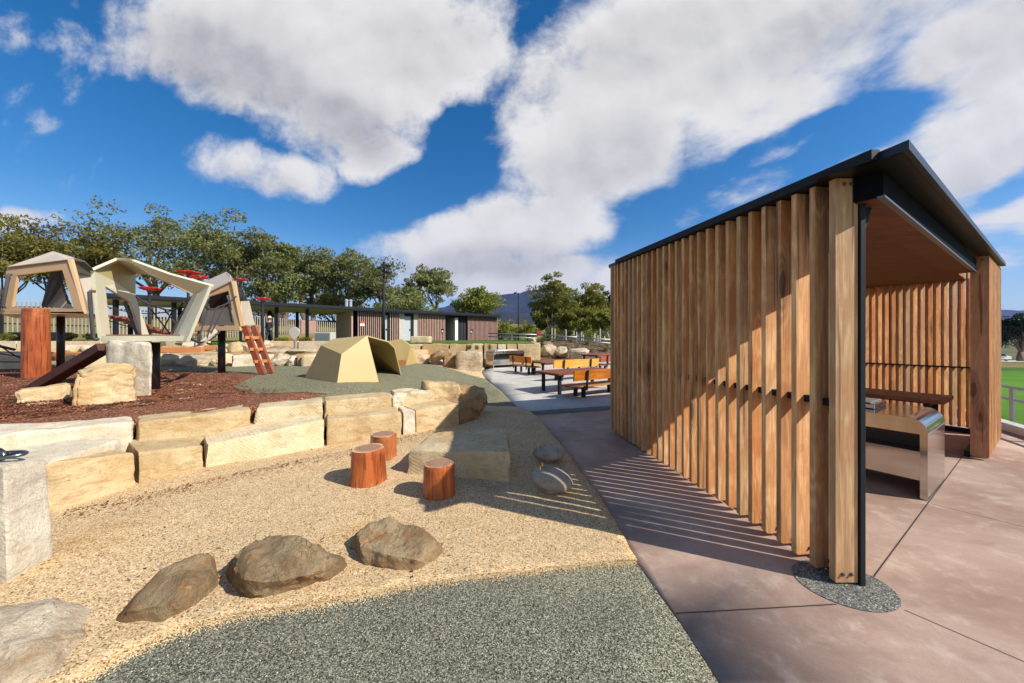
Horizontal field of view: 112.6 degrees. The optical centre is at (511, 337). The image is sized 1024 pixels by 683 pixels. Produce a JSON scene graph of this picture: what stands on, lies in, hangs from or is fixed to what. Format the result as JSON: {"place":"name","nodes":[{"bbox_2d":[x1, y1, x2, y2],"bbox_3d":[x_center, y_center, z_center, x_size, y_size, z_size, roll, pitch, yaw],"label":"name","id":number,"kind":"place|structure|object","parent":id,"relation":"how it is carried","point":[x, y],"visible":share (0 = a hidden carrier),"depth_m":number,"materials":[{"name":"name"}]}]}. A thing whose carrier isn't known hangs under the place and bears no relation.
{"place":"outdoors","nodes":[
{"label":"outdoors","id":0,"kind":"place"},
{"bbox_2d":[0,369,326,460],"bbox_3d":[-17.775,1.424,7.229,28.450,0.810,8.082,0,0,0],"label":"mulch bed","id":1,"kind":"object","parent":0,"point":[251,401],"visible":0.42,"depth_m":5.62,"materials":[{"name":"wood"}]},
{"bbox_2d":[0,423,60,449],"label":"sandstone block","id":2,"kind":"structure","parent":1,"relation":"on","point":[8,440],"depth_m":3.46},
{"bbox_2d":[20,308,50,377],"bbox_3d":[-12.441,0.163,8.914,0.482,1.834,0.464,0,0,0],"label":"standing log","id":3,"kind":"object","parent":1,"relation":"on","point":[35,356],"visible":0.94,"depth_m":8.78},
{"bbox_2d":[15,382,71,402],"bbox_3d":[-7.814,0.984,5.717,0.507,0.396,0.554,0,0,38],"label":"yellow rock","id":4,"kind":"object","parent":1,"relation":"on","point":[52,392],"visible":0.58,"depth_m":5.60,"materials":[{"name":"stone"}]},
{"bbox_2d":[0,251,95,366],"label":"tent pod","id":5,"kind":"object","parent":1,"relation":"on","point":[73,271],"visible":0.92,"depth_m":9.54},
{"bbox_2d":[94,306,198,335],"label":"plank bridge","id":6,"kind":"structure","parent":5,"relation":"attached to","point":[149,327],"depth_m":9.35,"materials":[{"name":"brown wood"}]},
{"bbox_2d":[21,343,105,388],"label":"ramp beam","id":7,"kind":"structure","parent":1,"relation":"on","point":[76,363],"depth_m":6.45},
{"bbox_2d":[0,416,133,451],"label":"sandstone block","id":8,"kind":"structure","parent":1,"relation":"on","point":[121,428],"depth_m":3.82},
{"bbox_2d":[72,363,136,405],"bbox_3d":[-6.640,0.810,5.607,0.756,0.780,0.668,0,0,42],"label":"yellow rock","id":9,"kind":"object","parent":1,"relation":"on","point":[104,383],"visible":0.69,"depth_m":5.43,"materials":[{"name":"stone"}]},
{"bbox_2d":[106,340,152,395],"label":"stone pillar","id":10,"kind":"structure","parent":1,"relation":"on","point":[138,355],"depth_m":6.09,"materials":[{"name":"grey stone"}]},
{"bbox_2d":[87,258,213,388],"bbox_3d":[-7.538,-0.226,6.961,3.544,2.735,1.467,0,0,36],"label":"tent pod","id":11,"kind":"object","parent":1,"relation":"on","point":[116,276],"visible":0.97,"depth_m":6.62,"materials":[{"name":"wood"}]},
{"bbox_2d":[136,296,236,347],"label":"rope bridge","id":12,"kind":"structure","parent":11,"relation":"attached to","point":[211,335],"depth_m":8.23,"materials":[{"name":"grey"}]},
{"bbox_2d":[136,405,250,444],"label":"sandstone block","id":13,"kind":"structure","parent":1,"relation":"on","point":[197,428],"depth_m":4.49,"materials":[{"name":"stone"}]},
{"bbox_2d":[194,272,254,372],"bbox_3d":[-9.175,-0.464,10.979,1.422,3.083,4.236,0,0,-40],"label":"tent pod","id":14,"kind":"object","parent":1,"relation":"on","point":[225,289],"visible":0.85,"depth_m":10.04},
{"bbox_2d":[0,348,427,363],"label":"sand terrace","id":15,"kind":"structure","parent":0,"point":[424,351],"depth_m":13.91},
{"bbox_2d":[17,341,102,348],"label":"wall block","id":16,"kind":"structure","parent":15,"relation":"on","point":[53,344],"depth_m":20.05,"materials":[{"name":"beige stone"}]},
{"bbox_2d":[137,286,161,341],"bbox_3d":[-16.451,-0.775,15.502,0.742,3.029,0.758,0,0,43],"label":"flower pole","id":17,"kind":"object","parent":15,"relation":"on","point":[149,290],"visible":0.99,"depth_m":15.45,"materials":[{"name":"metal"}]},
{"bbox_2d":[161,347,204,352],"bbox_3d":[-13.986,0.520,14.400,1.648,0.269,0.240,0,0,-14],"label":"timber edging","id":18,"kind":"object","parent":15,"relation":"on","point":[182,350],"visible":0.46,"depth_m":14.32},
{"bbox_2d":[0,315,545,340],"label":"grass bank","id":19,"kind":"structure","parent":0,"point":[81,338],"depth_m":38.54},
{"bbox_2d":[0,213,71,302],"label":"wattle tree","id":20,"kind":"object","parent":19,"relation":"on","point":[20,243],"visible":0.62,"depth_m":38.54,"materials":[{"name":"green plant"}]},
{"bbox_2d":[0,214,104,290],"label":"wattle tree","id":21,"kind":"object","parent":19,"relation":"on","point":[53,229],"visible":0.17,"depth_m":41.27,"materials":[{"name":"green plant"}]},
{"bbox_2d":[47,230,138,318],"bbox_3d":[-48.726,-6.383,40.330,6.593,11.976,6.986,0,0,0],"label":"wattle tree","id":22,"kind":"object","parent":19,"relation":"on","point":[96,249],"visible":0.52,"depth_m":38.57,"materials":[{"name":"green plant"}]},
{"bbox_2d":[49,195,231,316],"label":"gum tree","id":23,"kind":"object","parent":19,"relation":"on","point":[145,244],"visible":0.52,"depth_m":42.20,"materials":[{"name":"green plant"}]},
{"bbox_2d":[153,207,259,288],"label":"gum tree","id":24,"kind":"object","parent":19,"relation":"on","point":[219,239],"visible":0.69,"depth_m":42.30,"materials":[{"name":"green plant"}]},
{"bbox_2d":[207,226,302,324],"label":"gum tree","id":25,"kind":"object","parent":19,"relation":"on","point":[268,262],"visible":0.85,"depth_m":43.25,"materials":[{"name":"green plant"}]},
{"bbox_2d":[237,242,314,325],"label":"gum tree","id":26,"kind":"object","parent":19,"relation":"on","point":[277,288],"visible":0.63,"depth_m":44.70,"materials":[{"name":"green plant"}]},
{"bbox_2d":[272,244,337,320],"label":"gum tree","id":27,"kind":"object","parent":19,"relation":"on","point":[304,284],"visible":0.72,"depth_m":45.91,"materials":[{"name":"green plant"}]},
{"bbox_2d":[303,287,363,321],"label":"gum tree","id":28,"kind":"object","parent":19,"relation":"on","point":[317,300],"visible":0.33,"depth_m":51.24,"materials":[{"name":"green plant"}]},
{"bbox_2d":[310,247,381,307],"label":"gum tree","id":29,"kind":"object","parent":19,"relation":"on","point":[345,264],"visible":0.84,"depth_m":46.89,"materials":[{"name":"green plant"}]},
{"bbox_2d":[345,255,407,307],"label":"gum tree","id":30,"kind":"object","parent":19,"relation":"on","point":[375,283],"visible":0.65,"depth_m":47.92,"materials":[{"name":"green plant"}]},
{"bbox_2d":[389,264,430,304],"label":"gum tree","id":31,"kind":"object","parent":19,"relation":"on","point":[410,282],"visible":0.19,"depth_m":50.13,"materials":[{"name":"green plant"}]},
{"bbox_2d":[410,267,457,307],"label":"gum tree","id":32,"kind":"object","parent":19,"relation":"on","point":[434,283],"visible":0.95,"depth_m":49.03,"materials":[{"name":"green plant"}]},
{"bbox_2d":[51,363,516,406],"bbox_3d":[-14.935,1.473,9.850,30.130,0.850,9.100,0,0,0],"label":"rubber mound","id":33,"kind":"object","parent":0,"point":[289,379],"visible":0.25,"depth_m":9.31,"materials":[{"name":"rubber"}]},
{"bbox_2d":[0,353,19,368],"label":"terrace stone","id":34,"kind":"object","parent":33,"relation":"on","point":[4,365],"visible":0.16,"depth_m":11.42,"materials":[{"name":"white stone"}]},
{"bbox_2d":[161,353,183,364],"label":"terrace stone","id":35,"kind":"object","parent":33,"relation":"on","point":[169,358],"visible":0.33,"depth_m":13.16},
{"bbox_2d":[176,354,217,365],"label":"terrace stone","id":36,"kind":"object","parent":33,"relation":"on","point":[198,360],"visible":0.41,"depth_m":12.69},
{"bbox_2d":[232,354,273,366],"bbox_3d":[-9.815,0.967,12.986,1.322,0.697,0.718,0,0,-37],"label":"terrace stone","id":37,"kind":"object","parent":33,"relation":"on","point":[242,360],"visible":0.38,"depth_m":12.57,"materials":[{"name":"white stone"}]},
{"bbox_2d":[242,325,274,374],"bbox_3d":[-7.323,0.359,9.777,0.767,1.462,0.497,0,0,0],"label":"wooden ladder","id":38,"kind":"object","parent":33,"relation":"on","point":[254,350],"visible":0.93,"depth_m":9.76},
{"bbox_2d":[271,353,289,365],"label":"terrace stone","id":39,"kind":"object","parent":33,"relation":"on","point":[279,359],"visible":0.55,"depth_m":12.74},
{"bbox_2d":[305,335,400,382],"bbox_3d":[-4.077,0.536,9.648,2.136,1.188,3.136,0,0,22],"label":"play tent","id":40,"kind":"object","parent":33,"relation":"on","point":[353,359],"visible":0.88,"depth_m":8.54,"materials":[{"name":"beige metal"}]},
{"bbox_2d":[389,339,417,365],"bbox_3d":[-4.574,0.647,13.610,1.380,1.201,1.580,0,0,0],"label":"play tent","id":41,"kind":"object","parent":33,"relation":"on","point":[405,352],"visible":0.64,"depth_m":13.12,"materials":[{"name":"beige metal"}]},
{"bbox_2d":[391,388,434,403],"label":"sandstone block","id":42,"kind":"structure","parent":33,"relation":"on","point":[413,396],"depth_m":6.32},
{"bbox_2d":[0,405,636,682],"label":"sand bed","id":43,"kind":"object","parent":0,"point":[520,522],"visible":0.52,"depth_m":2.80,"materials":[{"name":"sand"}]},
{"bbox_2d":[0,456,52,583],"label":"stone post","id":44,"kind":"object","parent":43,"relation":"on","point":[25,534],"visible":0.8,"depth_m":2.28,"materials":[{"name":"grey stone"}]},
{"bbox_2d":[0,448,28,460],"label":"iron chain","id":45,"kind":"object","parent":44,"relation":"on","point":[4,454],"visible":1,"depth_m":2.29,"materials":[{"name":"metal"}]},
{"bbox_2d":[0,598,90,682],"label":"boulder","id":46,"kind":"object","parent":43,"relation":"on","point":[43,638],"visible":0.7,"depth_m":1.71,"materials":[{"name":"stone"}]},
{"bbox_2d":[46,450,135,512],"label":"sandstone block","id":47,"kind":"structure","parent":43,"relation":"on","point":[75,481],"depth_m":3.31,"materials":[{"name":"stone"}]},
{"bbox_2d":[5,439,120,504],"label":"sandstone block","id":48,"kind":"structure","parent":47,"relation":"on","point":[48,453],"depth_m":3.46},
{"bbox_2d":[128,438,202,482],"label":"sandstone block","id":49,"kind":"structure","parent":43,"relation":"on","point":[158,459],"depth_m":3.88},
{"bbox_2d":[116,553,219,622],"bbox_3d":[-2.119,1.568,2.132,0.525,0.333,0.495,0,0,0],"label":"boulder","id":50,"kind":"object","parent":43,"relation":"on","point":[170,591],"visible":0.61,"depth_m":2.00,"materials":[{"name":"stone"}]},
{"bbox_2d":[20,430,482,580],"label":"scattered chips","id":51,"kind":"object","parent":43,"relation":"on","point":[233,474],"visible":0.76,"depth_m":3.48,"materials":[{"name":"beige wood"}]},
{"bbox_2d":[203,415,323,466],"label":"sandstone block","id":52,"kind":"structure","parent":43,"relation":"on","point":[252,441],"depth_m":4.57,"materials":[{"name":"stone"}]},
{"bbox_2d":[254,397,322,423],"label":"sandstone block","id":53,"kind":"structure","parent":52,"relation":"on","point":[267,412],"depth_m":5.21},
{"bbox_2d":[226,535,346,597],"bbox_3d":[-1.558,1.545,2.323,0.855,0.404,0.592,0,0,0],"label":"boulder","id":54,"kind":"object","parent":43,"relation":"on","point":[270,566],"visible":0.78,"depth_m":2.16,"materials":[{"name":"stone"}]},
{"bbox_2d":[326,406,401,445],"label":"sandstone block","id":55,"kind":"structure","parent":43,"relation":"on","point":[348,427],"depth_m":5.25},
{"bbox_2d":[323,392,391,426],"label":"sandstone block","id":56,"kind":"structure","parent":55,"relation":"on","point":[356,402],"depth_m":5.68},
{"bbox_2d":[349,443,386,487],"bbox_3d":[-1.586,1.421,3.770,0.402,0.419,0.407,0,0,0],"label":"timber stump","id":57,"kind":"object","parent":43,"relation":"on","point":[368,466],"visible":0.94,"depth_m":3.62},
{"bbox_2d":[370,430,396,460],"bbox_3d":[-1.701,1.446,4.502,0.340,0.369,0.366,0,0,0],"label":"timber stump","id":58,"kind":"object","parent":43,"relation":"on","point":[387,439],"visible":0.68,"depth_m":4.40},
{"bbox_2d":[351,517,444,569],"bbox_3d":[-0.851,1.572,2.542,0.750,0.344,0.478,0,0,0],"label":"boulder","id":59,"kind":"object","parent":43,"relation":"on","point":[389,543],"visible":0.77,"depth_m":2.44,"materials":[{"name":"stone"}]},
{"bbox_2d":[399,407,414,434],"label":"sandstone block","id":60,"kind":"structure","parent":43,"relation":"on","point":[408,420],"depth_m":5.58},
{"bbox_2d":[404,399,458,431],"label":"sandstone block","id":61,"kind":"structure","parent":43,"relation":"on","point":[436,413],"depth_m":5.93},
{"bbox_2d":[423,458,454,500],"bbox_3d":[-0.729,1.440,3.434,0.320,0.379,0.311,0,0,0],"label":"timber stump","id":62,"kind":"object","parent":43,"relation":"on","point":[439,479],"visible":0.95,"depth_m":3.31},
{"bbox_2d":[407,428,510,481],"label":"sitting block","id":63,"kind":"structure","parent":43,"relation":"on","point":[481,454],"depth_m":3.93,"materials":[{"name":"beige stone"}]},
{"bbox_2d":[445,397,477,424],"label":"sandstone block","id":64,"kind":"structure","parent":43,"relation":"on","point":[467,413],"depth_m":6.39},
{"bbox_2d":[421,380,460,398],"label":"sandstone block","id":65,"kind":"structure","parent":64,"relation":"on","point":[444,389],"depth_m":6.70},
{"bbox_2d":[454,385,487,416],"bbox_3d":[-0.917,1.330,6.988,0.870,0.685,1.026,0,0,0],"label":"dark rock","id":66,"kind":"object","parent":43,"relation":"on","point":[477,395],"visible":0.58,"depth_m":6.69,"materials":[{"name":"brown stone"}]},
{"bbox_2d":[533,444,563,461],"bbox_3d":[0.463,1.496,4.348,0.390,0.248,0.296,0,0,0],"label":"pebble fountain","id":67,"kind":"object","parent":43,"relation":"on","point":[547,453],"visible":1,"depth_m":4.26,"materials":[{"name":"stone"}]},
{"bbox_2d":[532,463,572,492],"bbox_3d":[0.416,1.464,3.503,0.414,0.313,0.324,0,0,0],"label":"pebble fountain","id":68,"kind":"object","parent":43,"relation":"on","point":[551,479],"visible":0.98,"depth_m":3.41,"materials":[{"name":"stone"}]},
{"bbox_2d":[79,564,718,682],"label":"rubber path","id":69,"kind":"structure","parent":0,"point":[588,643],"depth_m":1.80,"materials":[{"name":"rubber"}]},
{"bbox_2d":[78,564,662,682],"bbox_3d":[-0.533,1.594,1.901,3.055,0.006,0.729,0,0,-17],"label":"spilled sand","id":70,"kind":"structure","parent":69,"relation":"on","point":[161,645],"depth_m":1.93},
{"bbox_2d":[190,339,609,368],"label":"lawn","id":71,"kind":"structure","parent":0,"point":[483,342],"depth_m":22.06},
{"bbox_2d":[0,302,335,337],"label":"paling fence","id":72,"kind":"object","parent":71,"relation":"on","point":[313,326],"visible":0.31,"depth_m":32.11,"materials":[{"name":"metal"}]},
{"bbox_2d":[106,293,500,340],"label":"amenities building","id":73,"kind":"structure","parent":71,"relation":"on","point":[405,325],"depth_m":31.27,"materials":[{"name":"wood"}]},
{"bbox_2d":[404,314,412,340],"bbox_3d":[-9.886,-0.980,32.635,0.825,2.620,0.140,0,0,-41],"label":"door","id":74,"kind":"structure","parent":73,"relation":"in","point":[408,318],"depth_m":32.64,"materials":[{"name":"metal"}]},
{"bbox_2d":[458,319,466,339],"bbox_3d":[-5.370,-0.865,36.604,1.236,2.350,0.095,0,0,-41],"label":"door","id":75,"kind":"structure","parent":73,"relation":"in","point":[462,323],"depth_m":36.65,"materials":[{"name":"black"}]},
{"bbox_2d":[314,332,335,340],"bbox_3d":[-12.765,-0.035,23.343,1.099,0.690,0.715,0,0,0],"label":"concrete seat","id":76,"kind":"object","parent":71,"relation":"on","point":[323,336],"visible":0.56,"depth_m":22.98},
{"bbox_2d":[376,262,389,339],"bbox_3d":[-9.389,-2.563,24.929,1.015,5.986,0.370,0,0,0],"label":"lamp post","id":77,"kind":"object","parent":71,"relation":"on","point":[383,301],"visible":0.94,"depth_m":24.92,"materials":[{"name":"metal"}]},
{"bbox_2d":[367,283,439,311],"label":"gum tree","id":78,"kind":"object","parent":71,"relation":"on","point":[400,303],"visible":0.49,"depth_m":45.39,"materials":[{"name":"green plant"}]},
{"bbox_2d":[448,285,506,324],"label":"round tree","id":79,"kind":"object","parent":71,"relation":"on","point":[480,301],"visible":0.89,"depth_m":44.15,"materials":[{"name":"green plant"}]},
{"bbox_2d":[497,320,520,339],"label":"bush","id":80,"kind":"object","parent":71,"relation":"on","point":[502,326],"visible":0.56,"depth_m":41.53,"materials":[{"name":"green plant"}]},
{"bbox_2d":[508,319,537,339],"bbox_3d":[1.441,-0.445,39.991,3.985,3.490,3.675,0,0,0],"label":"bush","id":81,"kind":"object","parent":71,"relation":"on","point":[528,328],"visible":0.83,"depth_m":39.72,"materials":[{"name":"green plant"}]},
{"bbox_2d":[526,271,570,340],"bbox_3d":[3.614,-2.822,33.103,4.662,7.262,4.408,0,0,0],"label":"young tree","id":82,"kind":"object","parent":71,"relation":"on","point":[548,306],"visible":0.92,"depth_m":32.48,"materials":[{"name":"green plant"}]},
{"bbox_2d":[488,333,609,343],"bbox_3d":[2.823,0.292,26.452,10.153,1.372,0.557,0,0,19],"label":"handrail","id":83,"kind":"object","parent":71,"relation":"on","point":[576,340],"visible":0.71,"depth_m":26.44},
{"bbox_2d":[553,288,599,339],"bbox_3d":[5.613,-1.817,30.908,3.558,5.268,4.051,0,0,43],"label":"young tree","id":84,"kind":"object","parent":71,"relation":"on","point":[573,314],"visible":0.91,"depth_m":30.47,"materials":[{"name":"green plant"}]},
{"bbox_2d":[570,282,609,337],"bbox_3d":[7.351,-2.311,33.194,4.263,6.252,4.584,0,0,44],"label":"young tree","id":85,"kind":"object","parent":71,"relation":"on","point":[590,296],"visible":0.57,"depth_m":32.12,"materials":[{"name":"green plant"}]},
{"bbox_2d":[587,307,609,340],"bbox_3d":[7.637,-0.917,29.050,2.726,3.448,2.159,0,0,0],"label":"young tree","id":86,"kind":"object","parent":71,"relation":"on","point":[600,320],"visible":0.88,"depth_m":28.73,"materials":[{"name":"green plant"}]},
{"bbox_2d":[429,363,486,378],"bbox_3d":[-3.016,1.536,16.230,3.969,0.501,5.940,0,0,0],"label":"sand patch","id":87,"kind":"object","parent":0,"point":[476,374],"visible":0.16,"depth_m":15.15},
{"bbox_2d":[422,343,449,355],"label":"wall block","id":88,"kind":"structure","parent":87,"relation":"on","point":[433,348],"depth_m":18.74,"materials":[{"name":"yellow stone"}]},
{"bbox_2d":[430,360,442,363],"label":"terrace stone","id":89,"kind":"object","parent":87,"relation":"on","point":[437,362],"visible":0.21,"depth_m":17.03,"materials":[{"name":"stone"}]},
{"bbox_2d":[428,349,451,360],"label":"tilted rock","id":90,"kind":"object","parent":89,"relation":"on","point":[438,355],"visible":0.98,"depth_m":16.27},
{"bbox_2d":[455,350,482,371],"bbox_3d":[-2.007,1.225,15.925,1.281,1.245,0.972,0,0,-7],"label":"terrace stone","id":91,"kind":"object","parent":87,"relation":"on","point":[471,360],"visible":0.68,"depth_m":15.52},
{"bbox_2d":[0,0,1023,319],"label":"sky","id":92,"kind":"structure","parent":0,"point":[502,146],"materials":[{"name":"blue"}]},
{"bbox_2d":[482,362,609,410],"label":"plaza","id":93,"kind":"structure","parent":0,"point":[522,389],"depth_m":10.33,"materials":[{"name":"grey concrete"}]},
{"bbox_2d":[486,349,523,368],"bbox_3d":[-0.300,1.125,18.326,2.200,0.950,1.023,0,0,-32],"label":"barbecue bench","id":94,"kind":"object","parent":93,"relation":"on","point":[492,359],"visible":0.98,"depth_m":18.02,"materials":[{"name":"silver metal"}]},
{"bbox_2d":[509,355,540,373],"bbox_3d":[0.533,1.211,15.440,0.577,0.779,1.800,0,0,-32],"label":"picnic bench","id":95,"kind":"object","parent":93,"relation":"on","point":[521,359],"visible":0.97,"depth_m":15.25,"materials":[{"name":"wood"}]},
{"bbox_2d":[517,344,539,365],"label":"wall block","id":96,"kind":"structure","parent":93,"relation":"on","point":[531,350],"depth_m":18.86,"materials":[{"name":"yellow stone"}]},
{"bbox_2d":[534,367,609,393],"bbox_3d":[2.039,1.300,10.551,2.500,0.600,1.144,0,0,-32],"label":"picnic table","id":97,"kind":"object","parent":93,"relation":"on","point":[560,373],"visible":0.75,"depth_m":10.24,"materials":[{"name":"wood"}]},
{"bbox_2d":[553,358,598,380],"bbox_3d":[2.353,1.207,13.102,2.295,0.786,0.577,0,0,-32],"label":"picnic bench","id":98,"kind":"object","parent":93,"relation":"on","point":[563,364],"visible":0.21,"depth_m":12.88,"materials":[{"name":"wood"}]},
{"bbox_2d":[561,369,609,397],"bbox_3d":[2.429,1.229,9.600,2.250,0.742,0.577,0,0,-32],"label":"picnic bench","id":99,"kind":"object","parent":93,"relation":"on","point":[586,375],"visible":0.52,"depth_m":9.20,"materials":[{"name":"wood"}]},
{"bbox_2d":[500,341,609,366],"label":"garden slope","id":100,"kind":"structure","parent":0,"point":[598,347],"depth_m":24.31,"materials":[{"name":"soil"}]},
{"bbox_2d":[529,406,609,414],"bbox_3d":[5.419,1.721,8.504,10.365,0.250,1.069,0,0,-11],"label":"pavement band","id":101,"kind":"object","parent":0,"point":[569,410],"visible":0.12,"depth_m":7.49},
{"bbox_2d":[324,339,1023,439],"bbox_3d":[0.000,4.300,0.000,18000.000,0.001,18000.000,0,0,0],"label":"ground","id":102,"kind":"structure","parent":0,"point":[1012,351],"depth_m":106.48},
{"bbox_2d":[1001,312,1023,360],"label":"dark tree","id":103,"kind":"object","parent":102,"relation":"on","point":[1014,323],"visible":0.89,"depth_m":61.83,"materials":[{"name":"green plant"}]},
{"bbox_2d":[431,290,1023,322],"bbox_3d":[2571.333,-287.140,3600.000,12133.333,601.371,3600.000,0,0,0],"label":"mountain","id":104,"kind":"structure","parent":0,"point":[512,302],"depth_m":3713.39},
{"bbox_2d":[493,313,1023,339],"bbox_3d":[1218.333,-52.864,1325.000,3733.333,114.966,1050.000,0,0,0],"label":"foothill","id":105,"kind":"structure","parent":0,"point":[513,317],"depth_m":1350.05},
{"bbox_2d":[536,410,1023,682],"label":"pavement","id":106,"kind":"structure","parent":0,"point":[945,562],"depth_m":2.33,"materials":[{"name":"brown concrete"}]},
{"bbox_2d":[609,140,1005,585],"bbox_3d":[3.993,0.139,5.461,6.986,2.922,4.171,0,0,-32],"label":"picnic shelter","id":107,"kind":"object","parent":106,"relation":"on","point":[759,346],"visible":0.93,"depth_m":3.00,"materials":[{"name":"brown wood"}]},
{"bbox_2d":[792,560,900,611],"bbox_3d":[2.145,1.592,2.215,0.540,0.001,0.470,0,0,0],"label":"pavement aggregate","id":108,"kind":"object","parent":106,"relation":"on","point":[874,594],"visible":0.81,"depth_m":2.15,"materials":[{"name":"gravel"}]},
{"bbox_2d":[866,397,944,500],"bbox_3d":[3.845,1.166,4.557,0.946,0.868,2.306,0,0,-32],"label":"barbecue bench","id":109,"kind":"object","parent":106,"relation":"on","point":[906,441],"visible":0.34,"depth_m":3.60,"materials":[{"name":"silver metal"}]},
{"bbox_2d":[866,388,953,410],"bbox_3d":[5.731,1.234,5.773,0.824,0.732,2.050,0,0,-32],"label":"picnic table","id":110,"kind":"object","parent":106,"relation":"on","point":[929,400],"visible":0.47,"depth_m":5.13,"materials":[{"name":"wood"}]},
{"bbox_2d":[940,368,1023,424],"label":"playing field","id":111,"kind":"structure","parent":0,"point":[1013,377],"depth_m":26.67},
{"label":"grass verge","id":112,"kind":"structure","parent":0,"visible":0},
{"bbox_2d":[940,375,1023,421],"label":"handrail","id":113,"kind":"object","parent":112,"relation":"on","point":[1011,398],"visible":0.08,"depth_m":6.27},
{"bbox_2d":[940,405,1023,436],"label":"kerb","id":114,"kind":"structure","parent":112,"relation":"on","point":[1013,427],"depth_m":5.78,"materials":[{"name":"concrete"}]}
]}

